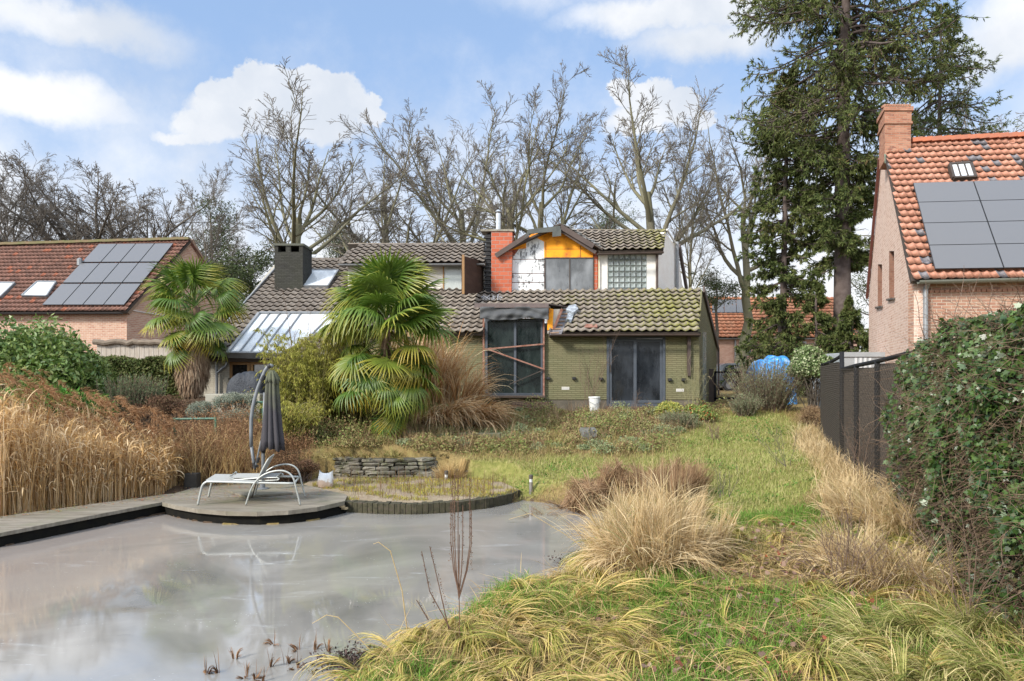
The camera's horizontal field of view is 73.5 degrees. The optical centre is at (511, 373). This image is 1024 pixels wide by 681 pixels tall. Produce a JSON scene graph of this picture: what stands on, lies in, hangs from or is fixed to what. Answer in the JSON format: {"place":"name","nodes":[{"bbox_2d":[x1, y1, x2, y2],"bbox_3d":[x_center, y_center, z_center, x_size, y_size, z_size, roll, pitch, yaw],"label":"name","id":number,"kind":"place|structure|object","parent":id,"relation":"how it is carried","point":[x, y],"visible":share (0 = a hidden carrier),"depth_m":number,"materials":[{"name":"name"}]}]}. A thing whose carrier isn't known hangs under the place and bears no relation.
{"place":"outdoors","nodes":[
{"label":"outdoors","id":0,"kind":"place"},
{"bbox_2d":[0,501,603,680],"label":"frozen pond","id":1,"kind":"structure","parent":0,"point":[164,597],"depth_m":8.06,"materials":[{"name":"ice"}]},
{"bbox_2d":[292,641,383,677],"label":"withered clump","id":2,"kind":"object","parent":1,"relation":"on","point":[355,658],"visible":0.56,"depth_m":5.85,"materials":[{"name":"black plant"}]},
{"bbox_2d":[5,389,1016,680],"bbox_3d":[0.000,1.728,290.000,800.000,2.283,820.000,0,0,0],"label":"ground","id":3,"kind":"structure","parent":0,"point":[479,467],"depth_m":13.90,"materials":[{"name":"soil"}]},
{"bbox_2d":[0,170,49,241],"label":"bare tree","id":4,"kind":"object","parent":3,"relation":"on","point":[19,214],"visible":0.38,"depth_m":45.45,"materials":[{"name":"brown plant"}]},
{"bbox_2d":[0,140,86,241],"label":"bare tree","id":5,"kind":"object","parent":3,"relation":"on","point":[41,223],"visible":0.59,"depth_m":44.91,"materials":[{"name":"brown plant"}]},
{"bbox_2d":[0,313,96,425],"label":"laurel bush","id":6,"kind":"object","parent":3,"relation":"on","point":[22,347],"visible":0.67,"depth_m":17.14,"materials":[{"name":"green plant"}]},
{"bbox_2d":[0,378,119,427],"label":"shrub","id":7,"kind":"object","parent":3,"relation":"on","point":[63,391],"visible":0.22,"depth_m":16.10,"materials":[{"name":"brown plant"}]},
{"bbox_2d":[24,350,117,421],"bbox_3d":[-11.530,0.287,18.081,2.177,2.285,2.389,0,0,0],"label":"laurel bush","id":8,"kind":"object","parent":3,"relation":"on","point":[100,372],"visible":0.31,"depth_m":17.70,"materials":[{"name":"green plant"}]},
{"bbox_2d":[0,155,151,241],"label":"bare tree","id":9,"kind":"object","parent":3,"relation":"on","point":[85,225],"visible":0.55,"depth_m":44.64,"materials":[{"name":"brown plant"}]},
{"bbox_2d":[0,493,174,546],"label":"board walk","id":10,"kind":"structure","parent":3,"relation":"on","point":[21,527],"depth_m":11.12,"materials":[{"name":"grey wood"}]},
{"bbox_2d":[0,378,185,515],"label":"tall reeds","id":11,"kind":"object","parent":3,"relation":"on","point":[40,468],"visible":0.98,"depth_m":12.40,"materials":[{"name":"plant"}]},
{"bbox_2d":[0,362,188,451],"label":"reed plumes","id":12,"kind":"object","parent":11,"relation":"attached to","point":[104,402],"visible":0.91,"depth_m":13.62,"materials":[{"name":"plant"}]},
{"bbox_2d":[0,237,230,352],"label":"neighbour house","id":13,"kind":"structure","parent":3,"relation":"on","point":[88,289],"depth_m":31.34,"materials":[{"name":"pink brick"}]},
{"bbox_2d":[90,372,168,419],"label":"rosemary bush","id":14,"kind":"object","parent":3,"relation":"on","point":[135,394],"visible":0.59,"depth_m":17.52,"materials":[{"name":"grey plant"}]},
{"bbox_2d":[92,339,177,358],"bbox_3d":[-14.804,0.055,26.940,3.252,2.869,0.220,0,0,0],"label":"board fence","id":15,"kind":"object","parent":3,"relation":"on","point":[137,348],"visible":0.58,"depth_m":27.00,"materials":[{"name":"wood"}]},
{"bbox_2d":[0,149,273,277],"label":"bare tree","id":16,"kind":"object","parent":3,"relation":"on","point":[16,161],"visible":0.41,"depth_m":47.65,"materials":[{"name":"brown plant"}]},
{"bbox_2d":[100,354,186,398],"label":"clipped hedge","id":17,"kind":"object","parent":3,"relation":"on","point":[154,366],"visible":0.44,"depth_m":22.02,"materials":[{"name":"green plant"}]},
{"bbox_2d":[130,393,194,433],"bbox_3d":[-8.958,1.034,17.631,1.666,1.129,1.330,0,0,0],"label":"heather mound","id":18,"kind":"object","parent":3,"relation":"on","point":[163,403],"visible":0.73,"depth_m":17.40,"materials":[{"name":"plant"}]},
{"bbox_2d":[59,159,275,264],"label":"bare tree","id":19,"kind":"object","parent":3,"relation":"on","point":[176,211],"visible":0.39,"depth_m":50.47,"materials":[{"name":"brown plant"}]},
{"bbox_2d":[184,472,200,489],"bbox_3d":[-6.425,2.200,13.800,0.250,0.400,0.200,0,0,0],"label":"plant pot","id":20,"kind":"object","parent":3,"relation":"on","point":[192,479],"visible":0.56,"depth_m":13.70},
{"bbox_2d":[137,253,252,400],"bbox_3d":[-9.374,-1.307,20.162,3.137,4.259,3.177,0,0,0],"label":"fan palm","id":21,"kind":"object","parent":3,"relation":"on","point":[191,362],"visible":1,"depth_m":19.86,"materials":[{"name":"plant"}]},
{"bbox_2d":[184,400,219,430],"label":"silver shrub","id":22,"kind":"object","parent":3,"relation":"on","point":[196,408],"visible":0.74,"depth_m":17.06,"materials":[{"name":"grey plant"}]},
{"bbox_2d":[169,158,255,275],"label":"bare tree","id":23,"kind":"object","parent":3,"relation":"on","point":[188,214],"visible":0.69,"depth_m":40.09,"materials":[{"name":"brown plant"}]},
{"bbox_2d":[180,190,248,274],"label":"pine tree","id":24,"kind":"object","parent":3,"relation":"on","point":[223,226],"visible":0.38,"depth_m":45.59,"materials":[{"name":"green plant"}]},
{"bbox_2d":[141,418,301,485],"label":"straw blades","id":25,"kind":"object","parent":3,"relation":"on","point":[231,468],"visible":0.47,"depth_m":14.22,"materials":[{"name":"plant"}]},
{"bbox_2d":[147,399,320,483],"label":"dead perennials","id":26,"kind":"object","parent":3,"relation":"on","point":[234,428],"visible":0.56,"depth_m":15.00,"materials":[{"name":"plant"}]},
{"bbox_2d":[205,394,262,413],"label":"garden wall","id":27,"kind":"structure","parent":3,"relation":"on","point":[209,397],"depth_m":18.90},
{"bbox_2d":[226,371,265,393],"bbox_3d":[-7.508,0.317,19.550,1.123,0.780,0.840,0,0,0],"label":"dark tarpaulin","id":28,"kind":"object","parent":27,"relation":"on","point":[246,381],"visible":0.71,"depth_m":19.18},
{"bbox_2d":[211,391,257,413],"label":"silver shrub","id":29,"kind":"object","parent":3,"relation":"on","point":[233,397],"visible":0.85,"depth_m":18.11,"materials":[{"name":"grey plant"}]},
{"bbox_2d":[209,256,262,303],"bbox_3d":[-15.573,-2.689,37.794,3.921,7.582,4.336,0,0,0],"label":"pine tree","id":30,"kind":"object","parent":3,"relation":"on","point":[240,276],"visible":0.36,"depth_m":37.98,"materials":[{"name":"green plant"}]},
{"bbox_2d":[210,238,286,300],"bbox_3d":[-15.080,-3.463,40.119,4.647,9.145,4.774,0,0,0],"label":"pine tree","id":31,"kind":"object","parent":3,"relation":"on","point":[260,266],"visible":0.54,"depth_m":39.69,"materials":[{"name":"green plant"}]},
{"bbox_2d":[162,484,346,524],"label":"wooden deck","id":32,"kind":"structure","parent":3,"relation":"on","point":[219,507],"depth_m":11.95,"materials":[{"name":"grey wood"}]},
{"bbox_2d":[197,454,305,504],"bbox_3d":[-4.635,1.876,12.280,1.974,0.807,0.851,0,0,0],"label":"sun lounger","id":33,"kind":"object","parent":32,"relation":"on","point":[247,478],"visible":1,"depth_m":12.01,"materials":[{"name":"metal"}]},
{"bbox_2d":[227,363,292,497],"bbox_3d":[-4.811,1.036,13.072,1.069,2.478,0.879,0,0,-28],"label":"cantilever parasol","id":34,"kind":"object","parent":32,"relation":"on","point":[272,435],"visible":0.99,"depth_m":13.24,"materials":[{"name":"grey fabric"}]},
{"bbox_2d":[257,396,328,442],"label":"shrub","id":35,"kind":"object","parent":3,"relation":"on","point":[297,417],"visible":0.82,"depth_m":15.96,"materials":[{"name":"plant"}]},
{"bbox_2d":[253,327,346,432],"bbox_3d":[-5.333,0.198,17.530,2.438,2.804,2.104,0,0,0],"label":"bamboo clump","id":36,"kind":"object","parent":3,"relation":"on","point":[295,386],"visible":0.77,"depth_m":17.27,"materials":[{"name":"plant"}]},
{"bbox_2d":[292,458,321,482],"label":"russet bush","id":37,"kind":"object","parent":3,"relation":"on","point":[307,465],"visible":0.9,"depth_m":14.95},
{"bbox_2d":[306,214,359,257],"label":"pine tree","id":38,"kind":"object","parent":3,"relation":"on","point":[336,254],"visible":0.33,"depth_m":51.59,"materials":[{"name":"green plant"}]},
{"bbox_2d":[230,56,447,254],"bbox_3d":[-11.393,-6.753,35.749,11.100,15.741,17.075,0,0,16],"label":"bare tree","id":39,"kind":"object","parent":3,"relation":"on","point":[296,232],"visible":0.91,"depth_m":36.80,"materials":[{"name":"grey plant"}]},
{"bbox_2d":[305,356,376,429],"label":"bamboo clump","id":40,"kind":"object","parent":3,"relation":"on","point":[352,411],"visible":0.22,"depth_m":17.82,"materials":[{"name":"plant"}]},
{"bbox_2d":[267,97,501,254],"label":"bare tree","id":41,"kind":"object","parent":3,"relation":"on","point":[387,219],"visible":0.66,"depth_m":45.30,"materials":[{"name":"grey plant"}]},
{"bbox_2d":[312,246,460,440],"bbox_3d":[-3.132,-0.506,17.107,3.719,5.438,3.744,0,0,0],"label":"fan palm","id":42,"kind":"object","parent":3,"relation":"on","point":[394,288],"visible":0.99,"depth_m":16.46,"materials":[{"name":"plant"}]},
{"bbox_2d":[304,476,520,513],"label":"brick terrace","id":43,"kind":"structure","parent":3,"relation":"on","point":[379,504],"depth_m":12.73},
{"bbox_2d":[332,456,437,477],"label":"stone wall","id":44,"kind":"structure","parent":43,"relation":"on","point":[411,465],"depth_m":15.47,"materials":[{"name":"stone"}]},
{"bbox_2d":[316,446,446,477],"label":"wall weeds","id":45,"kind":"object","parent":44,"relation":"on","point":[393,454],"depth_m":15.60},
{"bbox_2d":[312,475,519,500],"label":"terrace tufts","id":46,"kind":"object","parent":43,"relation":"on","point":[475,492],"visible":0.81,"depth_m":13.92,"materials":[{"name":"plant"}]},
{"bbox_2d":[341,465,513,498],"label":"terrace stalks","id":47,"kind":"object","parent":43,"relation":"on","point":[424,482],"visible":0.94,"depth_m":13.93,"materials":[{"name":"plant"}]},
{"bbox_2d":[430,457,474,479],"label":"dry grass tuft","id":48,"kind":"object","parent":43,"relation":"on","point":[451,470],"visible":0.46,"depth_m":15.25,"materials":[{"name":"plant"}]},
{"bbox_2d":[328,80,520,242],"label":"bare tree","id":49,"kind":"object","parent":3,"relation":"on","point":[449,190],"visible":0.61,"depth_m":47.50,"materials":[{"name":"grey plant"}]},
{"bbox_2d":[355,321,528,431],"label":"silver grass","id":50,"kind":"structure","parent":3,"relation":"on","point":[467,406],"depth_m":19.34,"materials":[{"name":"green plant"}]},
{"bbox_2d":[448,473,472,636],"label":"seed stalk","id":51,"kind":"object","parent":3,"relation":"on","point":[455,572],"visible":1,"depth_m":5.75,"materials":[{"name":"plant"}]},
{"bbox_2d":[203,210,719,410],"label":"derelict house","id":52,"kind":"structure","parent":3,"relation":"on","point":[504,292],"depth_m":23.20,"materials":[{"name":"green paint"}]},
{"bbox_2d":[443,267,460,290],"bbox_3d":[-2.141,-3.299,25.041,0.767,1.424,0.070,0,0,5],"label":"upper window","id":53,"kind":"structure","parent":52,"relation":"in","point":[453,273],"depth_m":25.03,"materials":[{"name":"white glass"}]},
{"bbox_2d":[482,318,545,397],"bbox_3d":[0.039,-0.507,22.056,2.073,2.550,0.320,0,0,5],"label":"tall window","id":54,"kind":"structure","parent":52,"relation":"in","point":[520,342],"depth_m":22.12,"materials":[{"name":"glass"}]},
{"bbox_2d":[545,257,593,289],"bbox_3d":[2.055,-3.435,24.652,1.766,1.502,0.076,0,0,5],"label":"window","id":55,"kind":"structure","parent":52,"relation":"in","point":[563,273],"depth_m":24.64,"materials":[{"name":"glass"}]},
{"bbox_2d":[608,255,646,289],"bbox_3d":[4.115,-3.490,24.595,1.407,1.635,0.142,0,0,5],"label":"glass brick window","id":56,"kind":"structure","parent":52,"relation":"in","point":[625,272],"depth_m":24.54,"materials":[{"name":"glass"}]},
{"bbox_2d":[607,337,664,405],"bbox_3d":[3.953,-0.076,21.908,1.851,2.241,0.151,0,0,5],"label":"sliding door","id":57,"kind":"structure","parent":52,"relation":"in","point":[638,367],"depth_m":21.93,"materials":[{"name":"glass"}]},
{"bbox_2d":[233,388,733,454],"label":"bed weeds","id":58,"kind":"object","parent":3,"relation":"on","point":[348,425],"visible":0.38,"depth_m":17.45,"materials":[{"name":"green plant"}]},
{"bbox_2d":[304,397,689,453],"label":"scrub twigs","id":59,"kind":"object","parent":3,"relation":"on","point":[569,404],"visible":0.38,"depth_m":17.47,"materials":[{"name":"plant"}]},
{"bbox_2d":[387,60,616,242],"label":"bare tree","id":60,"kind":"object","parent":3,"relation":"on","point":[564,220],"visible":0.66,"depth_m":42.70,"materials":[{"name":"grey plant"}]},
{"bbox_2d":[307,405,703,454],"bbox_3d":[0.196,1.632,18.626,11.851,1.812,6.117,0,0,0],"label":"bed scrub","id":61,"kind":"object","parent":3,"relation":"on","point":[571,435],"visible":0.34,"depth_m":16.85,"materials":[{"name":"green plant"}]},
{"bbox_2d":[315,401,705,455],"bbox_3d":[-0.145,1.369,18.642,11.223,1.127,5.983,0,0,0],"label":"silvery scrub","id":62,"kind":"object","parent":3,"relation":"on","point":[580,446],"visible":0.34,"depth_m":17.53,"materials":[{"name":"plant"}]},
{"bbox_2d":[467,93,604,240],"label":"bare tree","id":63,"kind":"object","parent":3,"relation":"on","point":[512,206],"visible":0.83,"depth_m":40.01,"materials":[{"name":"grey plant"}]},
{"bbox_2d":[347,394,738,453],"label":"dry stalks","id":64,"kind":"object","parent":3,"relation":"on","point":[564,413],"visible":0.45,"depth_m":18.10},
{"bbox_2d":[272,405,841,507],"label":"rough grass","id":65,"kind":"structure","parent":3,"relation":"on","point":[543,450],"depth_m":16.41,"materials":[{"name":"plant"}]},
{"bbox_2d":[588,197,638,228],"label":"bare tree","id":66,"kind":"object","parent":3,"relation":"on","point":[616,217],"visible":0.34,"depth_m":61.64,"materials":[{"name":"brown plant"}]},
{"bbox_2d":[518,452,716,517],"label":"collapsed rushes","id":67,"kind":"object","parent":3,"relation":"on","point":[598,486],"visible":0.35,"depth_m":12.59,"materials":[{"name":"plant"}]},
{"bbox_2d":[452,409,835,551],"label":"lawn grass","id":68,"kind":"structure","parent":3,"relation":"on","point":[766,457],"depth_m":14.54,"materials":[{"name":"plant"}]},
{"bbox_2d":[549,445,757,590],"bbox_3d":[1.728,1.582,8.626,2.691,1.598,4.254,0,0,12],"label":"sedge clump","id":69,"kind":"object","parent":3,"relation":"on","point":[654,534],"visible":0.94,"depth_m":7.72,"materials":[{"name":"plant"}]},
{"bbox_2d":[522,45,791,248],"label":"bare tree","id":70,"kind":"object","parent":3,"relation":"on","point":[645,198],"visible":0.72,"depth_m":44.10,"materials":[{"name":"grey plant"}]},
{"bbox_2d":[294,503,1023,680],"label":"flattened grass","id":71,"kind":"structure","parent":3,"relation":"on","point":[472,641],"depth_m":5.64,"materials":[{"name":"plant"}]},
{"bbox_2d":[416,546,450,628],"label":"seed stalk","id":72,"kind":"object","parent":71,"relation":"on","point":[448,626],"visible":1,"depth_m":5.75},
{"bbox_2d":[307,509,1023,680],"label":"loose thatch","id":73,"kind":"object","parent":3,"relation":"on","point":[678,635],"visible":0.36,"depth_m":5.95,"materials":[{"name":"plant"}]},
{"bbox_2d":[516,413,814,519],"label":"clover patches","id":74,"kind":"object","parent":3,"relation":"on","point":[771,432],"visible":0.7,"depth_m":14.80,"materials":[{"name":"green plant"}]},
{"bbox_2d":[615,451,716,502],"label":"russet grass","id":75,"kind":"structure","parent":3,"relation":"on","point":[693,473],"depth_m":11.83,"materials":[{"name":"plant"}]},
{"bbox_2d":[659,409,698,429],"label":"lavender tuft","id":76,"kind":"object","parent":3,"relation":"on","point":[685,417],"visible":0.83,"depth_m":18.71,"materials":[{"name":"plant"}]},
{"bbox_2d":[335,493,1023,680],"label":"fresh patches","id":77,"kind":"object","parent":3,"relation":"on","point":[694,602],"visible":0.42,"depth_m":6.30,"materials":[{"name":"green plant"}]},
{"bbox_2d":[341,484,1023,680],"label":"undergrass","id":78,"kind":"object","parent":3,"relation":"on","point":[574,640],"visible":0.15,"depth_m":6.04,"materials":[{"name":"plant"}]},
{"bbox_2d":[632,101,738,289],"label":"bare tree","id":79,"kind":"object","parent":3,"relation":"on","point":[690,241],"visible":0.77,"depth_m":42.69,"materials":[{"name":"brown plant"}]},
{"bbox_2d":[679,404,718,422],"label":"berry shrub","id":80,"kind":"object","parent":3,"relation":"on","point":[705,411],"visible":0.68,"depth_m":19.66,"materials":[{"name":"green plant"}]},
{"bbox_2d":[469,517,947,680],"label":"fallen leaves","id":81,"kind":"object","parent":3,"relation":"on","point":[792,644],"visible":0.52,"depth_m":6.21,"materials":[{"name":"brown plant"}]},
{"bbox_2d":[683,629,744,675],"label":"grass tuft","id":82,"kind":"object","parent":3,"relation":"on","point":[706,653],"visible":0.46,"depth_m":5.46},
{"bbox_2d":[687,265,751,363],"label":"tree","id":83,"kind":"object","parent":3,"relation":"on","point":[716,285],"visible":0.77,"depth_m":49.77,"materials":[{"name":"grey plant"}]},
{"bbox_2d":[709,369,745,401],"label":"metal gate","id":84,"kind":"structure","parent":3,"relation":"on","point":[712,392],"depth_m":26.00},
{"bbox_2d":[717,363,742,390],"bbox_3d":[13.047,0.179,37.889,4.150,1.520,1.822,0,0,0],"label":"parked car","id":85,"kind":"object","parent":3,"relation":"on","point":[724,384],"visible":0.28,"depth_m":37.04,"materials":[{"name":"paint"}]},
{"bbox_2d":[726,391,765,417],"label":"rosemary bush","id":86,"kind":"object","parent":3,"relation":"on","point":[744,405],"visible":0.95,"depth_m":20.36,"materials":[{"name":"plant"}]},
{"bbox_2d":[708,355,809,412],"bbox_3d":[7.998,0.340,21.496,3.180,1.922,2.747,0,0,-34],"label":"rosemary bush","id":87,"kind":"object","parent":3,"relation":"on","point":[777,390],"visible":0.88,"depth_m":21.08,"materials":[{"name":"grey plant"}]},
{"bbox_2d":[744,355,796,404],"bbox_3d":[9.567,0.225,25.500,1.645,1.849,1.800,0,0,0],"label":"blue tarpaulin","id":88,"kind":"object","parent":3,"relation":"on","point":[772,357],"visible":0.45,"depth_m":24.91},
{"bbox_2d":[678,100,874,362],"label":"bare tree","id":89,"kind":"object","parent":3,"relation":"on","point":[745,300],"visible":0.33,"depth_m":49.80,"materials":[{"name":"brown plant"}]},
{"bbox_2d":[720,64,834,396],"bbox_3d":[12.244,-6.296,31.614,5.173,15.680,5.153,0,0,0],"label":"spruce tree","id":90,"kind":"object","parent":3,"relation":"on","point":[776,308],"visible":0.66,"depth_m":31.29,"materials":[{"name":"green plant"}]},
{"bbox_2d":[710,297,858,363],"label":"house","id":91,"kind":"structure","parent":3,"relation":"on","point":[730,320],"depth_m":56.12,"materials":[{"name":"brick"}]},
{"bbox_2d":[794,404,820,428],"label":"brown shrub","id":92,"kind":"object","parent":3,"relation":"on","point":[810,413],"visible":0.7,"depth_m":18.89,"materials":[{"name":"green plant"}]},
{"bbox_2d":[786,343,834,407],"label":"ivy shrub","id":93,"kind":"object","parent":3,"relation":"on","point":[812,359],"visible":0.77,"depth_m":20.76,"materials":[{"name":"green plant"}]},
{"bbox_2d":[777,281,849,396],"bbox_3d":[13.139,-1.233,29.491,3.407,5.565,3.154,0,0,0],"label":"spruce tree","id":94,"kind":"object","parent":3,"relation":"on","point":[822,321],"visible":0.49,"depth_m":29.34,"materials":[{"name":"green plant"}]},
{"bbox_2d":[777,417,895,516],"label":"ornamental grass","id":95,"kind":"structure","parent":3,"relation":"on","point":[811,445],"depth_m":12.51,"materials":[{"name":"plant"}]},
{"bbox_2d":[804,236,872,349],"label":"pine tree","id":96,"kind":"object","parent":3,"relation":"on","point":[858,279],"visible":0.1,"depth_m":44.53,"materials":[{"name":"green plant"}]},
{"bbox_2d":[823,294,868,353],"bbox_3d":[13.822,-0.726,28.013,3.019,5.092,2.928,0,0,0],"label":"spruce tree","id":97,"kind":"object","parent":3,"relation":"on","point":[850,317],"visible":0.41,"depth_m":27.87,"materials":[{"name":"green plant"}]},
{"bbox_2d":[811,352,884,406],"bbox_3d":[11.014,0.371,22.080,1.870,2.057,2.240,0,0,0],"label":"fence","id":98,"kind":"object","parent":3,"relation":"on","point":[851,358],"visible":0.22,"depth_m":20.98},
{"bbox_2d":[765,487,933,604],"bbox_3d":[3.414,1.745,6.934,1.426,1.156,1.302,0,0,42],"label":"bare shrub","id":99,"kind":"object","parent":3,"relation":"on","point":[847,550],"visible":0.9,"depth_m":6.89,"materials":[{"name":"plant"}]},
{"bbox_2d":[728,0,990,344],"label":"spruce tree","id":100,"kind":"object","parent":3,"relation":"on","point":[843,70],"visible":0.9,"depth_m":29.24,"materials":[{"name":"green plant"}]},
{"bbox_2d":[838,411,880,480],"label":"bare shrub","id":101,"kind":"object","parent":3,"relation":"on","point":[858,461],"visible":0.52,"depth_m":11.43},
{"bbox_2d":[776,465,981,607],"bbox_3d":[4.595,1.678,8.576,2.193,1.208,5.121,0,0,29],"label":"sedge clump","id":102,"kind":"object","parent":3,"relation":"on","point":[878,516],"visible":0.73,"depth_m":7.50,"materials":[{"name":"plant"}]},
{"bbox_2d":[820,350,954,551],"bbox_3d":[6.613,0.911,13.409,0.498,2.666,10.844,0,0,17],"label":"fence","id":103,"kind":"object","parent":3,"relation":"on","point":[849,392],"visible":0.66,"depth_m":11.88,"materials":[{"name":"metal"}]},
{"bbox_2d":[792,579,1023,680],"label":"green sedges","id":104,"kind":"object","parent":3,"relation":"on","point":[972,669],"visible":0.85,"depth_m":5.29,"materials":[{"name":"plant"}]},
{"bbox_2d":[858,2,1023,203],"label":"spruce tree","id":105,"kind":"object","parent":3,"relation":"on","point":[941,108],"visible":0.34,"depth_m":36.24,"materials":[{"name":"green plant"}]},
{"bbox_2d":[860,273,1023,651],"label":"ivy hedge","id":106,"kind":"object","parent":3,"relation":"on","point":[964,407],"visible":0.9,"depth_m":6.94,"materials":[{"name":"green plant"}]},
{"bbox_2d":[866,104,1023,363],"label":"brick house","id":107,"kind":"structure","parent":3,"relation":"on","point":[948,212],"depth_m":17.96,"materials":[{"name":"brick"}]},
{"bbox_2d":[870,489,1023,652],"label":"bare shrub","id":108,"kind":"object","parent":3,"relation":"on","point":[969,571],"visible":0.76,"depth_m":5.94,"materials":[{"name":"plant"}]},
{"bbox_2d":[0,0,1023,350],"label":"sky","id":109,"kind":"structure","parent":0,"point":[146,91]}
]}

